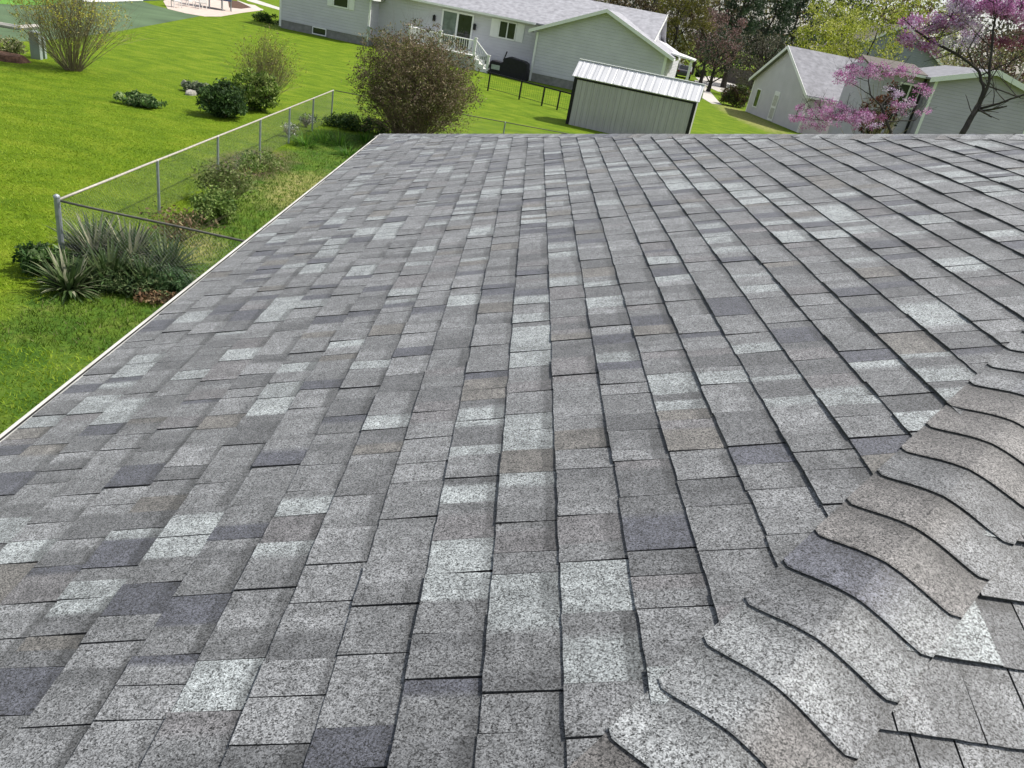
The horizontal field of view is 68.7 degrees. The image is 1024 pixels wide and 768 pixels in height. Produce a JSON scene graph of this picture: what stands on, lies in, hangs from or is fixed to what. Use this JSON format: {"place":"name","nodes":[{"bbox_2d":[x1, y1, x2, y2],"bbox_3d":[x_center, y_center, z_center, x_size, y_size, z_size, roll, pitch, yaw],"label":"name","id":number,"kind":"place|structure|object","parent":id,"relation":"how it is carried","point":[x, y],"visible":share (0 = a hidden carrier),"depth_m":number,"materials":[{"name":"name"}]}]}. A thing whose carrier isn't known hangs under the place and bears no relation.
{"place":"outdoors","nodes":[
{"label":"outdoors","id":0,"kind":"place"},
{"bbox_2d":[163,0,259,15],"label":"patio","id":1,"kind":"structure","parent":0,"point":[215,9],"depth_m":59.24,"materials":[{"name":"concrete"}]},
{"bbox_2d":[171,0,181,7],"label":"patio chair","id":2,"kind":"object","parent":1,"relation":"on","point":[174,1],"visible":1,"depth_m":55.15,"materials":[{"name":"white paint"}]},
{"bbox_2d":[195,0,206,9],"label":"patio chair","id":3,"kind":"object","parent":1,"relation":"on","point":[202,2],"visible":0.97,"depth_m":57.94,"materials":[{"name":"white paint"}]},
{"bbox_2d":[200,0,231,11],"bbox_3d":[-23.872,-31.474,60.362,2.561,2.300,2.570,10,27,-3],"label":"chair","id":4,"kind":"object","parent":1,"relation":"on","point":[230,1],"visible":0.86,"depth_m":60.37,"materials":[{"name":"white plastic"}]},
{"bbox_2d":[228,0,250,8],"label":"mulch bed","id":5,"kind":"object","parent":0,"point":[237,4],"visible":1,"depth_m":69.56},
{"bbox_2d":[239,1,262,10],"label":"path","id":6,"kind":"structure","parent":0,"point":[254,7],"depth_m":70.96,"materials":[{"name":"concrete"}]},
{"bbox_2d":[0,0,802,433],"bbox_3d":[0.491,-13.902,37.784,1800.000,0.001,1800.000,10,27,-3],"label":"ground","id":7,"kind":"structure","parent":0,"point":[188,48],"depth_m":21.24,"materials":[{"name":"green plant"}]},
{"bbox_2d":[0,35,28,54],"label":"shrub","id":8,"kind":"object","parent":7,"relation":"on","point":[10,46],"visible":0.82,"depth_m":25.80,"materials":[{"name":"green plant"}]},
{"bbox_2d":[0,51,29,63],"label":"mulch bed","id":9,"kind":"object","parent":7,"relation":"on","point":[12,57],"visible":1,"depth_m":24.92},
{"bbox_2d":[28,30,42,59],"bbox_3d":[-16.578,-11.822,26.079,0.330,0.950,0.270,4,27,-13],"label":"utility cabinet","id":10,"kind":"object","parent":7,"relation":"on","point":[36,53],"visible":0.57,"depth_m":26.06,"materials":[{"name":"metal"}]},
{"bbox_2d":[9,241,69,275],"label":"lily clump","id":11,"kind":"object","parent":7,"relation":"on","point":[25,254],"visible":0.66,"depth_m":10.64,"materials":[{"name":"green plant"}]},
{"bbox_2d":[42,37,46,58],"bbox_3d":[-16.590,-11.894,26.438,0.242,0.750,0.198,4,27,-13],"label":"utility cabinet","id":12,"kind":"object","parent":7,"relation":"on","point":[44,55],"visible":0.19,"depth_m":26.49,"materials":[{"name":"metal"}]},
{"bbox_2d":[19,243,110,303],"bbox_3d":[-6.103,-1.622,10.450,1.396,0.585,1.262,31,32,34],"label":"yucca","id":13,"kind":"object","parent":7,"relation":"on","point":[60,277],"visible":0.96,"depth_m":10.38,"materials":[{"name":"green plant"}]},
{"bbox_2d":[0,0,151,71],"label":"forsythia","id":14,"kind":"object","parent":7,"relation":"on","point":[61,24],"visible":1,"depth_m":24.72,"materials":[{"name":"green plant"}]},
{"bbox_2d":[47,208,144,262],"bbox_3d":[-6.353,-2.266,11.449,1.687,0.737,1.666,10,27,-3],"label":"yucca","id":15,"kind":"object","parent":7,"relation":"on","point":[85,234],"visible":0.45,"depth_m":11.41,"materials":[{"name":"green plant"}]},
{"bbox_2d":[0,0,198,40],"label":"court","id":16,"kind":"object","parent":7,"relation":"on","point":[148,14],"visible":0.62,"depth_m":42.43,"materials":[{"name":"concrete"}]},
{"bbox_2d":[0,22,38,29],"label":"edging kerb","id":17,"kind":"structure","parent":16,"relation":"on","point":[6,25],"depth_m":31.53,"materials":[{"name":"concrete"}]},
{"bbox_2d":[0,0,58,4],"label":"grass strip","id":18,"kind":"object","parent":16,"relation":"on","point":[6,2],"depth_m":40.75,"materials":[{"name":"green plant"}]},
{"bbox_2d":[82,0,142,2],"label":"edging kerb","id":19,"kind":"structure","parent":16,"relation":"on","point":[103,1],"depth_m":50.07,"materials":[{"name":"white paint"}]},
{"bbox_2d":[59,234,147,294],"bbox_3d":[-5.816,-1.789,10.849,1.470,0.620,1.387,10,27,-3],"label":"yucca","id":20,"kind":"object","parent":7,"relation":"on","point":[102,256],"visible":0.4,"depth_m":10.88,"materials":[{"name":"green plant"}]},
{"bbox_2d":[70,256,175,301],"bbox_3d":[-5.657,-1.570,10.852,1.732,0.364,1.046,10,27,-3],"label":"ground ivy","id":21,"kind":"object","parent":7,"relation":"on","point":[116,281],"visible":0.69,"depth_m":10.66,"materials":[{"name":"green plant"}]},
{"bbox_2d":[83,215,172,264],"bbox_3d":[-5.914,-2.231,11.611,1.561,0.681,1.556,10,27,-3],"label":"yucca","id":22,"kind":"object","parent":7,"relation":"on","point":[139,236],"visible":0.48,"depth_m":11.68,"materials":[{"name":"green plant"}]},
{"bbox_2d":[113,89,167,107],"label":"lily clump","id":23,"kind":"object","parent":7,"relation":"on","point":[135,98],"visible":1,"depth_m":22.00,"materials":[{"name":"green plant"}]},
{"bbox_2d":[111,250,175,296],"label":"yucca","id":24,"kind":"object","parent":7,"relation":"on","point":[145,271],"visible":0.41,"depth_m":10.94,"materials":[{"name":"green plant"}]},
{"bbox_2d":[60,200,244,279],"bbox_3d":[-3.996,-1.631,10.839,5.270,1.002,0.059,13,27,3],"label":"chain link fence","id":25,"kind":"object","parent":7,"relation":"on","point":[153,221],"visible":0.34,"depth_m":10.76,"materials":[{"name":"metal"}]},
{"bbox_2d":[133,285,176,305],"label":"dry weeds","id":26,"kind":"object","parent":7,"relation":"on","point":[151,296],"visible":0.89,"depth_m":10.56,"materials":[{"name":"brown plant"}]},
{"bbox_2d":[129,261,198,292],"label":"ground ivy","id":27,"kind":"object","parent":7,"relation":"on","point":[180,283],"visible":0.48,"depth_m":10.97,"materials":[{"name":"green plant"}]},
{"bbox_2d":[128,226,208,274],"bbox_3d":[-5.319,-2.064,11.582,1.204,0.618,1.354,-9,33,-35],"label":"yucca","id":28,"kind":"object","parent":7,"relation":"on","point":[176,251],"visible":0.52,"depth_m":11.66,"materials":[{"name":"green plant"}]},
{"bbox_2d":[135,197,225,240],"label":"dry weeds","id":29,"kind":"object","parent":7,"relation":"on","point":[190,222],"visible":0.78,"depth_m":12.79,"materials":[{"name":"green plant"}]},
{"bbox_2d":[185,89,196,95],"bbox_3d":[-10.833,-9.836,25.292,0.302,0.178,0.511,12,27,2],"label":"stone","id":30,"kind":"object","parent":7,"relation":"on","point":[189,92],"visible":0.98,"depth_m":25.17,"materials":[{"name":"white stone"}]},
{"bbox_2d":[53,90,333,254],"bbox_3d":[-6.355,-5.854,18.150,0.099,1.070,16.175,10,27,-3],"label":"chain link fence","id":31,"kind":"object","parent":7,"relation":"on","point":[57,198],"visible":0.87,"depth_m":14.55,"materials":[{"name":"metal"}]},
{"bbox_2d":[181,79,208,92],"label":"lily clump","id":32,"kind":"object","parent":7,"relation":"on","point":[194,86],"visible":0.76,"depth_m":25.58,"materials":[{"name":"green plant"}]},
{"bbox_2d":[188,184,238,226],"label":"shrub","id":33,"kind":"object","parent":7,"relation":"on","point":[211,204],"visible":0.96,"depth_m":13.92,"materials":[{"name":"green plant"}]},
{"bbox_2d":[195,77,248,117],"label":"shrub","id":34,"kind":"object","parent":7,"relation":"on","point":[224,100],"visible":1,"depth_m":22.43,"materials":[{"name":"green plant"}]},
{"bbox_2d":[191,155,264,199],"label":"shrub","id":35,"kind":"object","parent":7,"relation":"on","point":[223,178],"visible":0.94,"depth_m":14.98,"materials":[{"name":"green plant"}]},
{"bbox_2d":[230,67,282,110],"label":"shrub","id":36,"kind":"object","parent":7,"relation":"on","point":[267,89],"visible":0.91,"depth_m":24.35,"materials":[{"name":"green plant"}]},
{"bbox_2d":[233,148,284,176],"bbox_3d":[-6.106,-5.394,18.109,1.205,0.442,1.958,-1,29,-23],"label":"weed patch","id":37,"kind":"object","parent":7,"relation":"on","point":[258,166],"visible":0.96,"depth_m":18.05,"materials":[{"name":"green plant"}]},
{"bbox_2d":[246,0,278,9],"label":"footpath","id":38,"kind":"structure","parent":7,"relation":"on","point":[264,4],"depth_m":78.17,"materials":[{"name":"concrete"}]},
{"bbox_2d":[251,10,278,24],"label":"shrub","id":39,"kind":"object","parent":7,"relation":"on","point":[266,17],"visible":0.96,"depth_m":57.03,"materials":[{"name":"green plant"}]},
{"bbox_2d":[219,22,314,97],"bbox_3d":[-8.462,-11.159,25.894,3.394,2.751,2.973,10,27,-3],"label":"bare shrub","id":40,"kind":"object","parent":7,"relation":"on","point":[270,66],"visible":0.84,"depth_m":25.83,"materials":[{"name":"green plant"}]},
{"bbox_2d":[282,122,299,135],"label":"flower clump","id":41,"kind":"object","parent":7,"relation":"on","point":[292,128],"visible":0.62,"depth_m":21.92,"materials":[{"name":"white plant"}]},
{"bbox_2d":[285,130,323,148],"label":"daylily","id":42,"kind":"object","parent":7,"relation":"on","point":[306,143],"visible":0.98,"depth_m":21.31,"materials":[{"name":"green plant"}]},
{"bbox_2d":[297,112,315,126],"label":"flower clump","id":43,"kind":"object","parent":7,"relation":"on","point":[304,119],"visible":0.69,"depth_m":23.74,"materials":[{"name":"white plant"}]},
{"bbox_2d":[297,122,341,145],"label":"daylily","id":44,"kind":"object","parent":7,"relation":"on","point":[320,136],"visible":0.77,"depth_m":22.10,"materials":[{"name":"green plant"}]},
{"bbox_2d":[317,128,358,148],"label":"daylily","id":45,"kind":"object","parent":7,"relation":"on","point":[340,142],"visible":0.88,"depth_m":22.09,"materials":[{"name":"green plant"}]},
{"bbox_2d":[332,142,359,157],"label":"daylily","id":46,"kind":"object","parent":7,"relation":"on","point":[344,151],"visible":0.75,"depth_m":21.15,"materials":[{"name":"green plant"}]},
{"bbox_2d":[310,111,395,134],"bbox_3d":[-4.850,-8.589,24.699,3.659,0.564,1.243,10,27,-3],"label":"weed patch","id":47,"kind":"object","parent":7,"relation":"on","point":[348,122],"visible":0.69,"depth_m":24.52,"materials":[{"name":"green plant"}]},
{"bbox_2d":[351,129,374,143],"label":"daylily","id":48,"kind":"object","parent":7,"relation":"on","point":[365,138],"visible":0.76,"depth_m":23.28,"materials":[{"name":"green plant"}]},
{"bbox_2d":[341,0,489,133],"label":"shrub","id":49,"kind":"object","parent":7,"relation":"on","point":[421,94],"visible":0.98,"depth_m":22.49,"materials":[{"name":"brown plant"}]},
{"bbox_2d":[408,25,490,72],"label":"deck","id":50,"kind":"structure","parent":7,"relation":"on","point":[482,66],"depth_m":51.91,"materials":[{"name":"white paint"}]},
{"bbox_2d":[334,90,568,133],"bbox_3d":[9.871,-6.820,26.361,32.273,1.000,0.060,9,27,-3],"label":"chain link fence","id":51,"kind":"object","parent":7,"relation":"on","point":[463,122],"visible":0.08,"depth_m":25.55,"materials":[{"name":"metal"}]},
{"bbox_2d":[489,51,529,80],"bbox_3d":[-0.113,-21.958,51.550,2.704,1.592,0.870,16,27,10],"label":"covered furniture","id":52,"kind":"object","parent":7,"relation":"on","point":[515,68],"visible":0.95,"depth_m":51.28,"materials":[{"name":"black fabric"}]},
{"bbox_2d":[484,71,570,109],"bbox_3d":[0.972,-15.729,40.452,6.470,0.990,0.092,28,31,30],"label":"metal fence","id":53,"kind":"object","parent":7,"relation":"on","point":[522,81],"visible":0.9,"depth_m":40.45,"materials":[{"name":"black metal"}]},
{"bbox_2d":[593,0,650,8],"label":"tree","id":54,"kind":"object","parent":7,"relation":"on","point":[616,3],"visible":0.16,"depth_m":94.71,"materials":[{"name":"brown plant"}]},
{"bbox_2d":[565,59,704,133],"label":"metal shed","id":55,"kind":"structure","parent":7,"relation":"on","point":[609,98],"depth_m":34.33,"materials":[{"name":"white paint"}]},
{"bbox_2d":[619,0,676,33],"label":"tree","id":56,"kind":"object","parent":7,"relation":"on","point":[646,5],"visible":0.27,"depth_m":87.57,"materials":[{"name":"brown plant"}]},
{"bbox_2d":[666,27,689,63],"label":"house","id":57,"kind":"structure","parent":7,"relation":"on","point":[680,45],"depth_m":126.80,"materials":[{"name":"white paint"}]},
{"bbox_2d":[653,0,717,66],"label":"tree","id":58,"kind":"object","parent":7,"relation":"on","point":[675,20],"visible":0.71,"depth_m":77.73,"materials":[{"name":"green plant"}]},
{"bbox_2d":[677,0,741,74],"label":"tree","id":59,"kind":"object","parent":7,"relation":"on","point":[691,16],"visible":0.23,"depth_m":102.03,"materials":[{"name":"brown plant"}]},
{"bbox_2d":[718,83,750,107],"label":"shrub","id":60,"kind":"object","parent":7,"relation":"on","point":[743,92],"visible":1,"depth_m":63.86,"materials":[{"name":"green plant"}]},
{"bbox_2d":[727,67,754,87],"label":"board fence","id":61,"kind":"object","parent":7,"relation":"on","point":[733,80],"visible":0.34,"depth_m":103.03,"materials":[{"name":"grey wood"}]},
{"bbox_2d":[717,0,771,87],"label":"tree","id":62,"kind":"object","parent":7,"relation":"on","point":[746,6],"visible":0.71,"depth_m":85.67,"materials":[{"name":"plant"}]},
{"bbox_2d":[725,26,799,90],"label":"tree","id":63,"kind":"object","parent":7,"relation":"on","point":[761,53],"visible":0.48,"depth_m":75.28,"materials":[{"name":"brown plant"}]},
{"bbox_2d":[723,0,801,88],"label":"tree","id":64,"kind":"object","parent":7,"relation":"on","point":[785,5],"visible":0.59,"depth_m":89.74,"materials":[{"name":"plant"}]},
{"bbox_2d":[751,0,828,65],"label":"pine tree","id":65,"kind":"object","parent":7,"relation":"on","point":[795,15],"visible":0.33,"depth_m":94.91,"materials":[{"name":"green plant"}]},
{"bbox_2d":[745,45,861,133],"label":"house","id":66,"kind":"structure","parent":7,"relation":"on","point":[786,78],"depth_m":54.76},
{"bbox_2d":[752,88,761,107],"bbox_3d":[19.670,-22.945,60.138,0.050,1.430,0.930,7,27,-8],"label":"window","id":67,"kind":"structure","parent":66,"relation":"in","point":[758,93],"depth_m":60.15,"materials":[{"name":"glass"}]},
{"bbox_2d":[767,91,780,120],"bbox_3d":[19.915,-21.143,57.010,0.055,2.100,0.980,7,27,-8],"label":"door","id":68,"kind":"structure","parent":66,"relation":"in","point":[777,94],"depth_m":56.95,"materials":[{"name":"white paint"}]},
{"bbox_2d":[594,0,1023,79],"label":"woodland","id":69,"kind":"object","parent":7,"relation":"on","point":[848,4],"visible":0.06,"depth_m":115.78,"materials":[{"name":"green plant"}]},
{"bbox_2d":[786,0,876,55],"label":"tree","id":70,"kind":"object","parent":7,"relation":"on","point":[834,9],"visible":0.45,"depth_m":71.92,"materials":[{"name":"green plant"}]},
{"bbox_2d":[801,19,861,58],"bbox_3d":[28.120,-27.662,66.103,7.547,8.347,6.630,10,27,-3],"label":"tree","id":71,"kind":"object","parent":7,"relation":"on","point":[844,34],"visible":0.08,"depth_m":64.88,"materials":[{"name":"green plant"}]},
{"bbox_2d":[823,0,875,40],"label":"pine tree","id":72,"kind":"object","parent":7,"relation":"on","point":[854,3],"visible":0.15,"depth_m":102.73,"materials":[{"name":"green plant"}]},
{"bbox_2d":[788,52,936,133],"bbox_3d":[10.959,-8.163,24.537,5.036,5.373,2.425,4,28,-15],"label":"redbud","id":73,"kind":"object","parent":7,"relation":"on","point":[864,113],"visible":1,"depth_m":23.91,"materials":[{"name":"purple plant"}]},
{"bbox_2d":[816,0,919,61],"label":"tree","id":74,"kind":"object","parent":7,"relation":"on","point":[889,46],"visible":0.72,"depth_m":58.70,"materials":[{"name":"green plant"}]},
{"bbox_2d":[841,77,924,133],"bbox_3d":[15.954,-10.912,32.764,3.123,4.575,3.691,10,27,-3],"label":"shrub","id":75,"kind":"object","parent":7,"relation":"on","point":[879,99],"visible":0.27,"depth_m":32.35,"materials":[{"name":"brown plant"}]},
{"bbox_2d":[867,0,936,39],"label":"tree","id":76,"kind":"object","parent":7,"relation":"on","point":[930,10],"visible":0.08,"depth_m":92.97,"materials":[{"name":"green plant"}]},
{"bbox_2d":[827,54,1023,133],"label":"cottage","id":77,"kind":"structure","parent":7,"relation":"on","point":[953,87],"depth_m":41.38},
{"bbox_2d":[895,82,921,109],"bbox_3d":[22.369,-16.310,42.419,1.180,1.280,0.050,15,27,7],"label":"window","id":78,"kind":"structure","parent":77,"relation":"in","point":[906,87],"depth_m":42.32,"materials":[{"name":"white paint"}]},
{"bbox_2d":[910,0,971,64],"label":"tree","id":79,"kind":"object","parent":7,"relation":"on","point":[925,14],"visible":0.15,"depth_m":85.37,"materials":[{"name":"green plant"}]},
{"bbox_2d":[894,0,1023,133],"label":"redbud","id":80,"kind":"object","parent":7,"relation":"on","point":[1004,10],"visible":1,"depth_m":17.05,"materials":[{"name":"purple plant"}]},
{"bbox_2d":[934,17,991,66],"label":"tree","id":81,"kind":"object","parent":7,"relation":"on","point":[938,49],"visible":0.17,"depth_m":82.53,"materials":[{"name":"plant"}]},
{"bbox_2d":[932,55,994,68],"bbox_3d":[35.675,-22.830,60.789,5.846,7.223,5.853,29,31,31],"label":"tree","id":82,"kind":"object","parent":7,"relation":"on","point":[941,61],"visible":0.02,"depth_m":59.89,"materials":[{"name":"green plant"}]},
{"bbox_2d":[963,23,1023,82],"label":"tree","id":83,"kind":"object","parent":7,"relation":"on","point":[998,47],"visible":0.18,"depth_m":56.12,"materials":[{"name":"green plant"}]},
{"bbox_2d":[976,27,1023,81],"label":"tree","id":84,"kind":"object","parent":7,"relation":"on","point":[1007,53],"visible":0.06,"depth_m":70.82,"materials":[{"name":"plant"}]},
{"bbox_2d":[984,36,1023,83],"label":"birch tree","id":85,"kind":"object","parent":7,"relation":"on","point":[1014,61],"visible":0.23,"depth_m":50.04,"materials":[{"name":"brown plant"}]},
{"bbox_2d":[279,0,696,89],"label":"ranch house","id":86,"kind":"structure","parent":0,"point":[552,42],"depth_m":53.31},
{"bbox_2d":[312,26,326,36],"bbox_3d":[-14.141,-25.871,54.977,1.140,0.520,0.050,16,27,10],"label":"basement window","id":87,"kind":"structure","parent":86,"relation":"in","point":[315,30],"depth_m":54.97,"materials":[{"name":"white paint"}]},
{"bbox_2d":[333,0,348,8],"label":"window","id":88,"kind":"structure","parent":86,"relation":"in","point":[344,4],"depth_m":53.75,"materials":[{"name":"white paint"}]},
{"bbox_2d":[440,9,474,48],"bbox_3d":[-3.999,-25.543,53.923,2.421,2.270,0.058,16,27,10],"label":"patio door","id":89,"kind":"structure","parent":86,"relation":"in","point":[452,21],"depth_m":53.80,"materials":[{"name":"white paint"}]},
{"bbox_2d":[497,20,517,40],"bbox_3d":[-0.338,-25.028,53.040,1.320,1.180,0.050,16,27,10],"label":"window","id":90,"kind":"structure","parent":86,"relation":"in","point":[506,29],"depth_m":53.03,"materials":[{"name":"white paint"}]},
{"bbox_2d":[0,133,1023,767],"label":"roof","id":91,"kind":"structure","parent":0,"point":[542,451],"depth_m":1.87,"materials":[{"name":"grey asphalt"}]},
{"bbox_2d":[675,64,692,78],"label":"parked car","id":92,"kind":"object","parent":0,"point":[682,71],"visible":0.81,"depth_m":92.11,"materials":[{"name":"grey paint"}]},
{"bbox_2d":[694,69,705,77],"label":"shrub","id":93,"kind":"object","parent":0,"point":[697,73],"visible":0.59,"depth_m":101.96,"materials":[{"name":"green plant"}]},
{"bbox_2d":[695,80,721,104],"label":"pavement","id":94,"kind":"structure","parent":0,"point":[709,97],"depth_m":69.44,"materials":[{"name":"concrete"}]},
{"bbox_2d":[682,7,747,82],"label":"tree","id":95,"kind":"object","parent":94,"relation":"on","point":[714,14],"visible":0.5,"depth_m":82.34,"materials":[{"name":"brown plant"}]},
{"bbox_2d":[692,20,749,91],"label":"tree","id":96,"kind":"object","parent":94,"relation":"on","point":[716,57],"visible":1,"depth_m":75.06,"materials":[{"name":"brown plant"}]},
{"bbox_2d":[696,76,735,91],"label":"driveway","id":97,"kind":"structure","parent":0,"point":[716,85],"depth_m":94.67,"materials":[{"name":"concrete"}]},
{"bbox_2d":[602,0,1023,80],"label":"sky","id":98,"kind":"structure","parent":0,"point":[990,20],"materials":[{"name":"white"}]},
{"bbox_2d":[818,24,941,67],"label":"gabled house","id":99,"kind":"structure","parent":0,"point":[917,58],"depth_m":79.18,"materials":[{"name":"grey"}]}
]}

